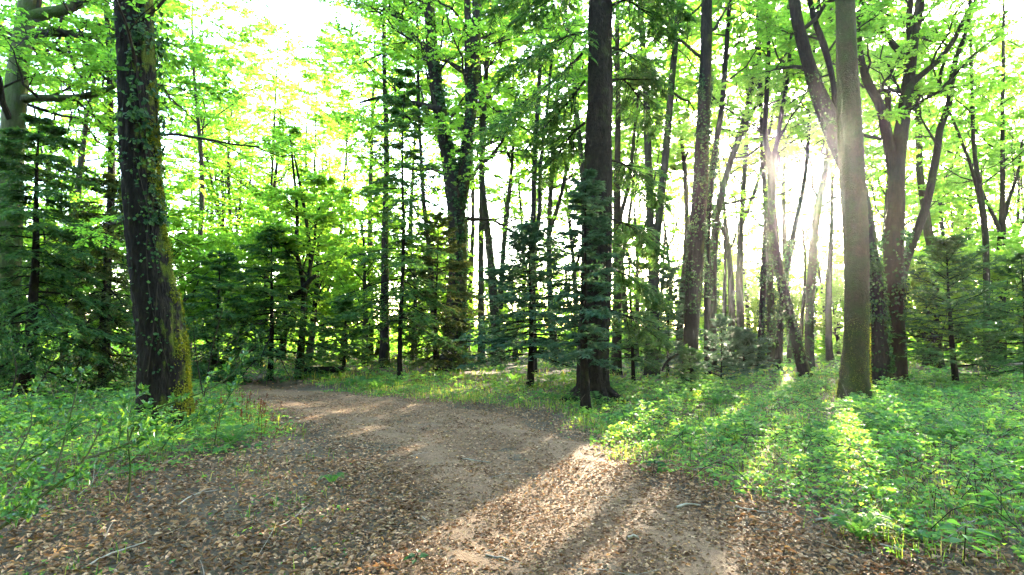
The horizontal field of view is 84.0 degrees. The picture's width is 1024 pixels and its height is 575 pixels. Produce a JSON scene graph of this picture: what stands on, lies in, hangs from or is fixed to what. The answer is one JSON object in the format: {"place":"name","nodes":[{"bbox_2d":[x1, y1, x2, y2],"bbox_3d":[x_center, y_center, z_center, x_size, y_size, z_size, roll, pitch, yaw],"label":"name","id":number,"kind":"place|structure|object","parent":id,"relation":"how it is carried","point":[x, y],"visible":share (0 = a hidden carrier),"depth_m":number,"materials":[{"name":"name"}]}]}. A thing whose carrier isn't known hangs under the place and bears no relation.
{"place":"outdoors","nodes":[
{"label":"outdoors","id":0,"kind":"place"},
{"bbox_2d":[39,375,782,574],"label":"path","id":1,"kind":"structure","parent":0,"point":[714,556],"depth_m":5.21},
{"bbox_2d":[0,330,1023,574],"bbox_3d":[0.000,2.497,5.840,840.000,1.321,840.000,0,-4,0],"label":"ground","id":2,"kind":"structure","parent":0,"point":[4,548],"depth_m":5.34,"materials":[{"name":"green plant"}]},
{"bbox_2d":[0,319,79,396],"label":"leafy thicket","id":3,"kind":"object","parent":2,"relation":"on","point":[12,347],"visible":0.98,"depth_m":10.09,"materials":[{"name":"green plant"}]},
{"bbox_2d":[0,0,117,354],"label":"slender tree","id":4,"kind":"object","parent":2,"relation":"on","point":[60,122],"visible":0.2,"depth_m":27.87,"materials":[{"name":"green plant"}]},
{"bbox_2d":[0,113,135,400],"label":"hanging conifer","id":5,"kind":"object","parent":2,"relation":"on","point":[37,276],"visible":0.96,"depth_m":11.83,"materials":[{"name":"green plant"}]},
{"bbox_2d":[22,179,131,363],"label":"understory beech","id":6,"kind":"object","parent":2,"relation":"on","point":[61,300],"visible":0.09,"depth_m":19.67,"materials":[{"name":"green plant"}]},
{"bbox_2d":[0,364,178,529],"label":"holly shrub","id":7,"kind":"object","parent":2,"relation":"on","point":[33,506],"visible":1,"depth_m":4.58,"materials":[{"name":"green plant"}]},
{"bbox_2d":[5,0,219,379],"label":"shade tree","id":8,"kind":"object","parent":2,"relation":"on","point":[111,170],"visible":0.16,"depth_m":15.16,"materials":[{"name":"green plant"}]},
{"bbox_2d":[38,172,192,395],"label":"drooping conifer","id":9,"kind":"object","parent":2,"relation":"on","point":[111,183],"visible":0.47,"depth_m":13.23,"materials":[{"name":"green needle"},{"name":"bark"}]},
{"bbox_2d":[0,0,237,364],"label":"slender tree","id":10,"kind":"object","parent":2,"relation":"on","point":[168,6],"visible":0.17,"depth_m":22.95,"materials":[{"name":"green plant"}]},
{"bbox_2d":[0,0,242,391],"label":"beech tree","id":11,"kind":"object","parent":2,"relation":"on","point":[16,99],"visible":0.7,"depth_m":13.21,"materials":[{"name":"green plant"}]},
{"bbox_2d":[39,2,231,352],"bbox_3d":[-22.545,-7.965,34.910,9.339,24.265,9.874,0,-4,1],"label":"slender tree","id":12,"kind":"object","parent":2,"relation":"on","point":[116,153],"visible":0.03,"depth_m":34.49,"materials":[{"name":"green plant"}]},
{"bbox_2d":[77,170,229,341],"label":"understory beech","id":13,"kind":"object","parent":2,"relation":"on","point":[175,219],"visible":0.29,"depth_m":20.64,"materials":[{"name":"green plant"}]},
{"bbox_2d":[45,0,308,328],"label":"slender tree","id":14,"kind":"object","parent":2,"relation":"on","point":[244,40],"visible":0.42,"depth_m":27.22,"materials":[{"name":"green plant"}]},
{"bbox_2d":[119,347,249,460],"bbox_3d":[-3.619,1.273,6.297,1.300,1.201,0.589,4,-5,-42],"label":"holly spray","id":15,"kind":"object","parent":2,"relation":"on","point":[211,401],"visible":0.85,"depth_m":6.38,"materials":[{"name":"green plant"}]},
{"bbox_2d":[63,0,324,431],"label":"mossy tree","id":16,"kind":"object","parent":2,"relation":"on","point":[162,350],"visible":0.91,"depth_m":8.33,"materials":[{"name":"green plant"}]},
{"bbox_2d":[94,5,298,336],"bbox_3d":[-17.256,-6.073,32.969,7.891,20.152,10.571,-2,-5,30],"label":"slender tree","id":17,"kind":"object","parent":2,"relation":"on","point":[229,192],"visible":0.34,"depth_m":32.95,"materials":[{"name":"green plant"}]},
{"bbox_2d":[171,227,269,346],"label":"understory beech","id":18,"kind":"object","parent":2,"relation":"on","point":[227,244],"visible":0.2,"depth_m":22.88,"materials":[{"name":"green plant"}]},
{"bbox_2d":[164,63,279,248],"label":"slender tree","id":19,"kind":"object","parent":2,"relation":"on","point":[184,199],"visible":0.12,"depth_m":38.39,"materials":[{"name":"green plant"}]},
{"bbox_2d":[183,249,263,386],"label":"trunk side conifer","id":20,"kind":"object","parent":2,"relation":"on","point":[228,257],"visible":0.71,"depth_m":15.29,"materials":[{"name":"green plant"}]},
{"bbox_2d":[186,296,265,396],"bbox_3d":[-4.871,0.999,9.656,1.977,1.718,0.755,-2,-4,22],"label":"upright shrub","id":21,"kind":"object","parent":2,"relation":"on","point":[222,341],"visible":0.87,"depth_m":9.70,"materials":[{"name":"green plant"}]},
{"bbox_2d":[167,58,293,345],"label":"airy tree","id":22,"kind":"object","parent":2,"relation":"on","point":[241,126],"visible":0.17,"depth_m":38.40,"materials":[{"name":"green plant"}]},
{"bbox_2d":[195,193,282,356],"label":"understory beech","id":23,"kind":"object","parent":2,"relation":"on","point":[217,222],"visible":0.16,"depth_m":29.55,"materials":[{"name":"green plant"}]},
{"bbox_2d":[204,200,330,366],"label":"understory beech","id":24,"kind":"object","parent":2,"relation":"on","point":[249,239],"visible":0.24,"depth_m":21.93,"materials":[{"name":"green plant"}]},
{"bbox_2d":[191,225,348,382],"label":"dark conifer","id":25,"kind":"object","parent":2,"relation":"on","point":[287,268],"visible":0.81,"depth_m":16.15,"materials":[{"name":"green plant"}]},
{"bbox_2d":[192,13,354,350],"bbox_3d":[-13.534,-5.865,32.232,8.734,19.726,8.499,0,-4,5],"label":"airy tree","id":26,"kind":"object","parent":2,"relation":"on","point":[271,28],"visible":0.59,"depth_m":32.11,"materials":[{"name":"green plant"}]},
{"bbox_2d":[219,54,355,350],"bbox_3d":[-15.941,-6.292,41.101,7.942,21.897,8.929,0,-4,2],"label":"airy tree","id":27,"kind":"object","parent":2,"relation":"on","point":[282,98],"visible":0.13,"depth_m":39.80,"materials":[{"name":"green plant"}]},
{"bbox_2d":[247,43,374,322],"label":"airy tree","id":28,"kind":"object","parent":2,"relation":"on","point":[292,93],"visible":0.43,"depth_m":33.64,"materials":[{"name":"green plant"}]},
{"bbox_2d":[256,167,366,364],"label":"understory beech","id":29,"kind":"object","parent":2,"relation":"on","point":[319,281],"visible":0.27,"depth_m":22.88,"materials":[{"name":"green plant"}]},
{"bbox_2d":[246,117,381,377],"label":"crooked tree","id":30,"kind":"object","parent":2,"relation":"on","point":[274,195],"visible":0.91,"depth_m":16.95,"materials":[{"name":"green plant"}]},
{"bbox_2d":[315,236,380,360],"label":"understory beech","id":31,"kind":"object","parent":2,"relation":"on","point":[356,278],"visible":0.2,"depth_m":25.73,"materials":[{"name":"green plant"}]},
{"bbox_2d":[304,297,396,371],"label":"shade conifer","id":32,"kind":"object","parent":2,"relation":"on","point":[345,305],"visible":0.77,"depth_m":18.78,"materials":[{"name":"green plant"}]},
{"bbox_2d":[287,37,419,246],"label":"slender tree","id":33,"kind":"object","parent":2,"relation":"on","point":[326,160],"visible":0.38,"depth_m":34.15,"materials":[{"name":"green plant"}]},
{"bbox_2d":[318,184,412,365],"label":"understory beech","id":34,"kind":"object","parent":2,"relation":"on","point":[346,287],"visible":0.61,"depth_m":22.02,"materials":[{"name":"green plant"}]},
{"bbox_2d":[294,0,459,359],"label":"slender tree","id":35,"kind":"object","parent":2,"relation":"on","point":[330,43],"visible":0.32,"depth_m":27.79,"materials":[{"name":"green plant"}]},
{"bbox_2d":[299,0,464,367],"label":"rooted trunk tree","id":36,"kind":"object","parent":2,"relation":"on","point":[384,350],"visible":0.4,"depth_m":21.07,"materials":[{"name":"green plant"}]},
{"bbox_2d":[345,172,429,357],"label":"understory beech","id":37,"kind":"object","parent":2,"relation":"on","point":[376,353],"visible":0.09,"depth_m":29.92,"materials":[{"name":"green plant"}]},
{"bbox_2d":[327,67,470,379],"bbox_3d":[-3.159,-1.808,16.249,4.009,9.125,3.644,-3,-5,38],"label":"young conifer","id":38,"kind":"object","parent":2,"relation":"on","point":[404,242],"visible":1,"depth_m":16.04,"materials":[{"name":"green plant"}]},
{"bbox_2d":[313,0,489,356],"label":"slender tree","id":39,"kind":"object","parent":2,"relation":"on","point":[316,115],"visible":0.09,"depth_m":29.40,"materials":[{"name":"green plant"}]},
{"bbox_2d":[369,221,448,361],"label":"understory beech","id":40,"kind":"object","parent":2,"relation":"on","point":[422,254],"visible":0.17,"depth_m":25.70,"materials":[{"name":"green plant"}]},
{"bbox_2d":[350,0,495,358],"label":"thin side tree","id":41,"kind":"object","parent":2,"relation":"on","point":[418,66],"visible":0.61,"depth_m":19.99,"materials":[{"name":"green plant"}]},
{"bbox_2d":[292,0,556,371],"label":"forked tree","id":42,"kind":"object","parent":2,"relation":"on","point":[458,174],"visible":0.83,"depth_m":20.02,"materials":[{"name":"green plant"}]},
{"bbox_2d":[369,211,489,376],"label":"conifer","id":43,"kind":"object","parent":2,"relation":"on","point":[453,265],"visible":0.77,"depth_m":17.36,"materials":[{"name":"green plant"}]},
{"bbox_2d":[377,0,523,350],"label":"slender tree","id":44,"kind":"object","parent":2,"relation":"on","point":[397,155],"visible":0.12,"depth_m":30.52,"materials":[{"name":"green plant"}]},
{"bbox_2d":[378,0,559,367],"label":"curving pole tree","id":45,"kind":"object","parent":2,"relation":"on","point":[490,258],"visible":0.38,"depth_m":22.05,"materials":[{"name":"green plant"}]},
{"bbox_2d":[411,0,574,360],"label":"slender tree","id":46,"kind":"object","parent":2,"relation":"on","point":[511,183],"visible":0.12,"depth_m":25.88,"materials":[{"name":"green plant"}]},
{"bbox_2d":[424,0,572,361],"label":"tree","id":47,"kind":"object","parent":2,"relation":"on","point":[480,273],"visible":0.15,"depth_m":24.04,"materials":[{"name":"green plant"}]},
{"bbox_2d":[0,347,1023,574],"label":"brambles","id":48,"kind":"object","parent":2,"relation":"on","point":[829,431],"visible":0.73,"depth_m":7.24,"materials":[{"name":"green plant"}]},
{"bbox_2d":[0,358,1023,471],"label":"fern cover","id":49,"kind":"object","parent":2,"relation":"on","point":[942,425],"visible":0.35,"depth_m":10.40,"materials":[{"name":"green plant"}]},
{"bbox_2d":[20,106,1022,367],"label":"woodland","id":50,"kind":"object","parent":2,"relation":"on","point":[816,352],"visible":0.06,"depth_m":32.40,"materials":[{"name":"green plant"}]},
{"bbox_2d":[457,0,587,373],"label":"thin double tree","id":51,"kind":"object","parent":2,"relation":"on","point":[523,41],"visible":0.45,"depth_m":19.16,"materials":[{"name":"green plant"}]},
{"bbox_2d":[469,71,577,355],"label":"slender tree","id":52,"kind":"object","parent":2,"relation":"on","point":[520,202],"visible":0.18,"depth_m":33.88,"materials":[{"name":"green plant"}]},
{"bbox_2d":[451,218,609,387],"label":"conifer","id":53,"kind":"object","parent":2,"relation":"on","point":[526,236],"visible":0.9,"depth_m":13.66,"materials":[{"name":"green plant"}]},
{"bbox_2d":[453,0,670,358],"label":"slender tree","id":54,"kind":"object","parent":2,"relation":"on","point":[551,221],"visible":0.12,"depth_m":25.67,"materials":[{"name":"green plant"}]},
{"bbox_2d":[540,169,624,412],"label":"conifer sapling","id":55,"kind":"object","parent":2,"relation":"on","point":[588,219],"visible":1,"depth_m":10.18,"materials":[{"name":"green plant"}]},
{"bbox_2d":[511,62,659,347],"bbox_3d":[4.359,-4.609,32.153,8.318,17.251,7.235,-1,-4,16],"label":"slender tree","id":56,"kind":"object","parent":2,"relation":"on","point":[527,188],"visible":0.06,"depth_m":31.71,"materials":[{"name":"green plant"}]},
{"bbox_2d":[465,0,730,406],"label":"tall conifer","id":57,"kind":"object","parent":2,"relation":"on","point":[597,152],"visible":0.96,"depth_m":11.82,"materials":[{"name":"green plant"}]},
{"bbox_2d":[536,0,665,227],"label":"slender top tree","id":58,"kind":"object","parent":2,"relation":"on","point":[581,155],"visible":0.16,"depth_m":20.27,"materials":[{"name":"green plant"}]},
{"bbox_2d":[560,1,711,356],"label":"slender tree","id":59,"kind":"object","parent":2,"relation":"on","point":[629,218],"visible":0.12,"depth_m":27.11,"materials":[{"name":"green plant"}]},
{"bbox_2d":[558,0,721,374],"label":"slant tree","id":60,"kind":"object","parent":2,"relation":"on","point":[618,210],"visible":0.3,"depth_m":18.18,"materials":[{"name":"green plant"}]},
{"bbox_2d":[609,224,672,383],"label":"lit spruce","id":61,"kind":"object","parent":2,"relation":"on","point":[648,360],"visible":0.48,"depth_m":14.89,"materials":[{"name":"green plant"}]},
{"bbox_2d":[579,0,718,378],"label":"twin stem tree","id":62,"kind":"object","parent":2,"relation":"on","point":[656,224],"visible":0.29,"depth_m":17.24,"materials":[{"name":"green plant"}]},
{"bbox_2d":[622,260,713,374],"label":"tree","id":63,"kind":"object","parent":2,"relation":"on","point":[670,281],"visible":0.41,"depth_m":17.73,"materials":[{"name":"green plant"}]},
{"bbox_2d":[570,0,766,355],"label":"slender tree","id":64,"kind":"object","parent":2,"relation":"on","point":[684,177],"visible":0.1,"depth_m":26.15,"materials":[{"name":"green plant"}]},
{"bbox_2d":[616,0,763,383],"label":"tree","id":65,"kind":"object","parent":2,"relation":"on","point":[695,247],"visible":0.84,"depth_m":15.09,"materials":[{"name":"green plant"}]},
{"bbox_2d":[664,344,720,396],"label":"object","id":66,"kind":"object","parent":2,"relation":"on","point":[686,364],"visible":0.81,"depth_m":12.66,"materials":[{"name":"green plant"}]},
{"bbox_2d":[612,4,802,351],"bbox_3d":[9.313,-6.431,28.106,10.571,20.152,7.891,0,-4,-2],"label":"slender tree","id":67,"kind":"object","parent":2,"relation":"on","point":[731,306],"visible":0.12,"depth_m":27.36,"materials":[{"name":"green plant"}]},
{"bbox_2d":[640,0,790,375],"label":"ivy companion tree","id":68,"kind":"object","parent":2,"relation":"on","point":[714,159],"visible":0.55,"depth_m":17.19,"materials":[{"name":"green plant"}]},
{"bbox_2d":[682,313,759,383],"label":"spruce","id":69,"kind":"object","parent":2,"relation":"on","point":[721,322],"visible":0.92,"depth_m":14.06,"materials":[{"name":"green plant"}]},
{"bbox_2d":[700,257,766,332],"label":"understory beech","id":70,"kind":"object","parent":2,"relation":"on","point":[746,290],"visible":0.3,"depth_m":32.83,"materials":[{"name":"green plant"}]},
{"bbox_2d":[709,134,761,355],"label":"tree","id":71,"kind":"object","parent":2,"relation":"on","point":[723,137],"visible":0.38,"depth_m":23.94,"materials":[{"name":"grey plant"}]},
{"bbox_2d":[718,223,761,327],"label":"understory beech","id":72,"kind":"object","parent":2,"relation":"on","point":[753,228],"visible":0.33,"depth_m":38.01,"materials":[{"name":"green plant"}]},
{"bbox_2d":[703,325,786,374],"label":"pale spruce","id":73,"kind":"object","parent":2,"relation":"on","point":[750,339],"visible":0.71,"depth_m":17.62,"materials":[{"name":"green plant"}]},
{"bbox_2d":[688,0,833,365],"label":"tree","id":74,"kind":"object","parent":2,"relation":"on","point":[764,272],"visible":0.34,"depth_m":20.10,"materials":[{"name":"green plant"}]},
{"bbox_2d":[710,0,822,371],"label":"swaying tree","id":75,"kind":"object","parent":2,"relation":"on","point":[746,118],"visible":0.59,"depth_m":19.12,"materials":[{"name":"green plant"}]},
{"bbox_2d":[673,0,872,361],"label":"slender tree","id":76,"kind":"object","parent":2,"relation":"on","point":[784,232],"visible":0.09,"depth_m":25.59,"materials":[{"name":"green plant"}]},
{"bbox_2d":[650,0,905,354],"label":"slender tree","id":77,"kind":"object","parent":2,"relation":"on","point":[739,285],"visible":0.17,"depth_m":23.76,"materials":[{"name":"green plant"}]},
{"bbox_2d":[675,0,892,377],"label":"leaning fork tree","id":78,"kind":"object","parent":2,"relation":"on","point":[796,342],"visible":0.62,"depth_m":17.04,"materials":[{"name":"green plant"}]},
{"bbox_2d":[714,0,886,366],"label":"stub trunk tree","id":79,"kind":"object","parent":2,"relation":"on","point":[771,295],"visible":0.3,"depth_m":21.94,"materials":[{"name":"green plant"}]},
{"bbox_2d":[749,0,874,403],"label":"pale trunk tree","id":80,"kind":"object","parent":2,"relation":"on","point":[855,375],"visible":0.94,"depth_m":11.58,"materials":[{"name":"brown plant"}]},
{"bbox_2d":[793,231,843,339],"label":"understory beech","id":81,"kind":"object","parent":2,"relation":"on","point":[838,260],"visible":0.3,"depth_m":35.58,"materials":[{"name":"green plant"}]},
{"bbox_2d":[739,0,905,372],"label":"ivy tree","id":82,"kind":"object","parent":2,"relation":"on","point":[792,241],"visible":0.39,"depth_m":19.03,"materials":[{"name":"green plant"}]},
{"bbox_2d":[801,279,843,355],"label":"understory beech","id":83,"kind":"object","parent":2,"relation":"on","point":[838,296],"visible":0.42,"depth_m":32.05,"materials":[{"name":"green plant"}]},
{"bbox_2d":[733,0,917,389],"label":"leaning ivy tree","id":84,"kind":"object","parent":2,"relation":"on","point":[882,362],"visible":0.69,"depth_m":14.23,"materials":[{"name":"green plant"}]},
{"bbox_2d":[762,0,907,368],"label":"upright dark tree","id":85,"kind":"object","parent":2,"relation":"on","point":[811,288],"visible":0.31,"depth_m":21.02,"materials":[{"name":"green plant"}]},
{"bbox_2d":[771,5,917,361],"bbox_3d":[14.591,-4.606,25.643,6.774,16.169,6.378,2,-5,-31],"label":"slender tree","id":86,"kind":"object","parent":2,"relation":"on","point":[829,355],"visible":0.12,"depth_m":25.87,"materials":[{"name":"green plant"}]},
{"bbox_2d":[824,509,899,539],"bbox_3d":[2.434,1.682,3.978,0.455,0.182,0.433,-2,-4,25],"label":"fern","id":87,"kind":"object","parent":2,"relation":"on","point":[865,526],"visible":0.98,"depth_m":3.98,"materials":[{"name":"green plant"}]},
{"bbox_2d":[779,1,971,252],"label":"slender tree","id":88,"kind":"object","parent":2,"relation":"on","point":[884,193],"visible":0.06,"depth_m":25.45,"materials":[{"name":"green plant"}]},
{"bbox_2d":[782,0,1023,384],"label":"branching beech","id":89,"kind":"object","parent":2,"relation":"on","point":[897,254],"visible":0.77,"depth_m":15.13,"materials":[{"name":"green plant"}]},
{"bbox_2d":[857,0,975,366],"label":"pale background tree","id":90,"kind":"object","parent":2,"relation":"on","point":[927,230],"visible":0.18,"depth_m":22.25,"materials":[{"name":"green plant"}]},
{"bbox_2d":[905,248,980,368],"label":"understory beech","id":91,"kind":"object","parent":2,"relation":"on","point":[933,333],"visible":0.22,"depth_m":20.82,"materials":[{"name":"green plant"}]},
{"bbox_2d":[878,1,1023,370],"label":"forked tree","id":92,"kind":"object","parent":2,"relation":"on","point":[976,177],"visible":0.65,"depth_m":19.19,"materials":[{"name":"green plant"}]},
{"bbox_2d":[885,10,1023,352],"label":"slender tree","id":93,"kind":"object","parent":2,"relation":"on","point":[961,120],"visible":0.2,"depth_m":29.76,"materials":[{"name":"green plant"}]},
{"bbox_2d":[889,232,1023,384],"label":"corner spruce","id":94,"kind":"object","parent":2,"relation":"on","point":[950,245],"visible":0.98,"depth_m":13.77,"materials":[{"name":"green plant"}]},
{"bbox_2d":[905,169,1012,356],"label":"understory beech","id":95,"kind":"object","parent":2,"relation":"on","point":[956,223],"visible":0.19,"depth_m":31.49,"materials":[{"name":"green plant"}]},
{"bbox_2d":[909,48,1023,343],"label":"airy tree","id":96,"kind":"object","parent":2,"relation":"on","point":[974,224],"visible":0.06,"depth_m":33.24,"materials":[{"name":"green plant"}]},
{"bbox_2d":[936,519,997,565],"bbox_3d":[2.826,1.613,3.544,0.275,0.287,0.290,0,-4,0],"label":"seedling","id":97,"kind":"object","parent":2,"relation":"on","point":[952,539],"visible":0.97,"depth_m":3.54,"materials":[{"name":"green plant"}]},
{"bbox_2d":[915,76,1023,238],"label":"slender tree","id":98,"kind":"object","parent":2,"relation":"on","point":[1009,215],"visible":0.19,"depth_m":36.47,"materials":[{"name":"green plant"}]},
{"bbox_2d":[916,2,1023,359],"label":"bushy tree","id":99,"kind":"object","parent":2,"relation":"on","point":[1000,224],"visible":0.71,"depth_m":21.25,"materials":[{"name":"green plant"}]},
{"bbox_2d":[935,242,1023,369],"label":"understory beech","id":100,"kind":"object","parent":2,"relation":"on","point":[993,276],"visible":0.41,"depth_m":19.67,"materials":[{"name":"green plant"}]},
{"bbox_2d":[941,0,1023,193],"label":"slender tree","id":101,"kind":"object","parent":2,"relation":"on","point":[1012,42],"visible":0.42,"depth_m":25.61,"materials":[{"name":"green plant"}]},
{"bbox_2d":[943,252,1023,380],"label":"edge spruce","id":102,"kind":"object","parent":2,"relation":"on","point":[1012,270],"visible":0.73,"depth_m":14.68,"materials":[{"name":"green plant"}]},
{"bbox_2d":[962,44,1023,347],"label":"airy tree","id":103,"kind":"object","parent":2,"relation":"on","point":[1019,192],"visible":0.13,"depth_m":35.87,"materials":[{"name":"green plant"}]},
{"bbox_2d":[0,351,1023,574],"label":"grass","id":104,"kind":"structure","parent":0,"point":[527,403],"depth_m":8.24,"materials":[{"name":"green plant"}]},
{"bbox_2d":[0,0,1023,327],"label":"sky","id":105,"kind":"structure","parent":0,"point":[307,16],"materials":[{"name":"white"}]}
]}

